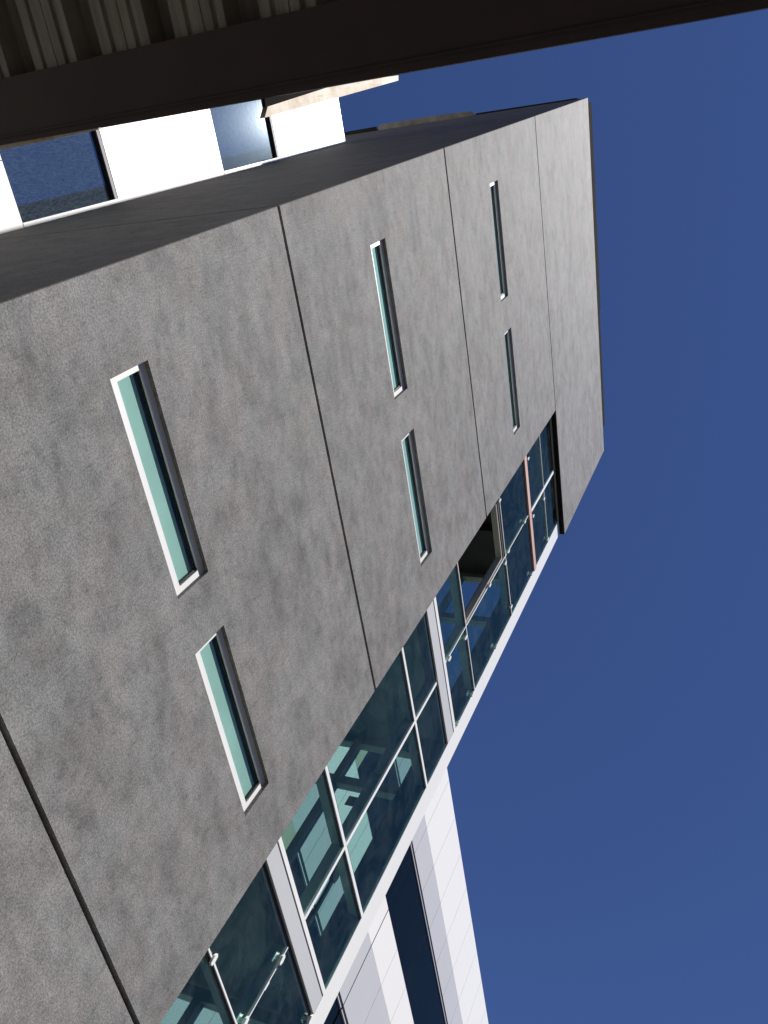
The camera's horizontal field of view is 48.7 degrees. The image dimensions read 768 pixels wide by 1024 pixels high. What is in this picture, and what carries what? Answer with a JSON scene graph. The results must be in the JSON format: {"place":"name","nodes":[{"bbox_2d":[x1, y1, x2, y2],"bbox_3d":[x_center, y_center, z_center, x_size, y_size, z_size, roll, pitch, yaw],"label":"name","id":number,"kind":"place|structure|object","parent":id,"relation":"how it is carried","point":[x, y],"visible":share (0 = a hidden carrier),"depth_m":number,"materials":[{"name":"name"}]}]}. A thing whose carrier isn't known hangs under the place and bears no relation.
{"place":"outdoors","nodes":[
{"label":"outdoors","id":0,"kind":"place"},
{"bbox_2d":[338,9,767,1023],"label":"sky","id":1,"kind":"structure","parent":0,"point":[608,775],"materials":[{"name":"blue"}]},
{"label":"ground","id":2,"kind":"structure","parent":0,"visible":0},
{"bbox_2d":[0,98,487,1023],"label":"white wing","id":3,"kind":"structure","parent":2,"relation":"on","point":[416,960],"depth_m":16.44,"materials":[{"name":"white paint"}]},
{"bbox_2d":[0,130,119,227],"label":"ribbon window","id":4,"kind":"structure","parent":3,"relation":"in","point":[66,176],"depth_m":10.02,"materials":[{"name":"blue glass"}]},
{"bbox_2d":[210,99,279,174],"bbox_3d":[-3.113,-11.124,10.762,0.124,1.700,12.694,3,-61,25],"label":"ribbon window","id":5,"kind":"structure","parent":3,"relation":"in","point":[245,140],"depth_m":13.30,"materials":[{"name":"blue glass"}]},
{"bbox_2d":[290,850,347,1023],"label":"ribbon window","id":6,"kind":"structure","parent":3,"relation":"in","point":[299,874],"depth_m":16.64,"materials":[{"name":"blue glass"}]},
{"bbox_2d":[357,751,447,1023],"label":"ribbon window","id":7,"kind":"structure","parent":3,"relation":"in","point":[404,897],"depth_m":21.32,"materials":[{"name":"blue glass"}]},
{"bbox_2d":[0,98,604,1023],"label":"concrete tower","id":8,"kind":"structure","parent":2,"relation":"on","point":[288,446],"depth_m":7.57,"materials":[{"name":"grey paint"}]},
{"bbox_2d":[110,362,203,595],"bbox_3d":[-1.651,-0.206,6.102,0.085,0.400,1.707,3,-61,25],"label":"slot window","id":9,"kind":"structure","parent":8,"relation":"in","point":[132,389],"depth_m":6.11,"materials":[{"name":"teal glass"}]},
{"bbox_2d":[195,628,264,810],"bbox_3d":[-1.309,1.749,7.063,0.085,0.400,1.697,3,-61,25],"label":"slot window","id":10,"kind":"structure","parent":8,"relation":"in","point":[213,659],"depth_m":7.08,"materials":[{"name":"teal glass"}]},
{"bbox_2d":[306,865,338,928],"bbox_3d":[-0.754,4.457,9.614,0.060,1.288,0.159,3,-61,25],"label":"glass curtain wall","id":11,"kind":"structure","parent":8,"relation":"hanging from","point":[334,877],"depth_m":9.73,"materials":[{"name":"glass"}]},
{"bbox_2d":[370,240,404,396],"bbox_3d":[0.000,-2.119,9.405,0.074,0.388,1.707,3,-61,25],"label":"slot window","id":12,"kind":"structure","parent":8,"relation":"in","point":[377,250],"depth_m":9.46,"materials":[{"name":"teal glass"}]},
{"bbox_2d":[401,431,428,561],"bbox_3d":[0.341,-0.164,10.367,0.074,0.388,1.697,3,-61,25],"label":"slot window","id":13,"kind":"structure","parent":8,"relation":"in","point":[407,443],"depth_m":10.43,"materials":[{"name":"teal glass"}]},
{"bbox_2d":[490,182,505,299],"bbox_3d":[1.666,-4.056,12.753,0.074,0.385,1.707,3,-61,25],"label":"slot window","id":14,"kind":"structure","parent":8,"relation":"in","point":[493,185],"depth_m":12.84,"materials":[{"name":"teal glass"}]},
{"bbox_2d":[504,330,517,430],"bbox_3d":[2.008,-2.101,13.714,0.074,0.385,1.697,3,-61,25],"label":"slot window","id":15,"kind":"structure","parent":8,"relation":"in","point":[507,336],"depth_m":13.80,"materials":[{"name":"teal glass"}]},
{"bbox_2d":[0,0,767,149],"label":"steel canopy","id":16,"kind":"object","parent":2,"relation":"on","point":[70,67],"visible":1,"depth_m":3.50,"materials":[{"name":"metal"}]},
{"bbox_2d":[260,75,397,117],"bbox_3d":[-0.223,-2.056,4.169,0.025,1.514,0.092,3,-61,25],"label":"weathered board","id":17,"kind":"object","parent":16,"relation":"attached to","point":[321,95],"visible":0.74,"depth_m":4.01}
]}

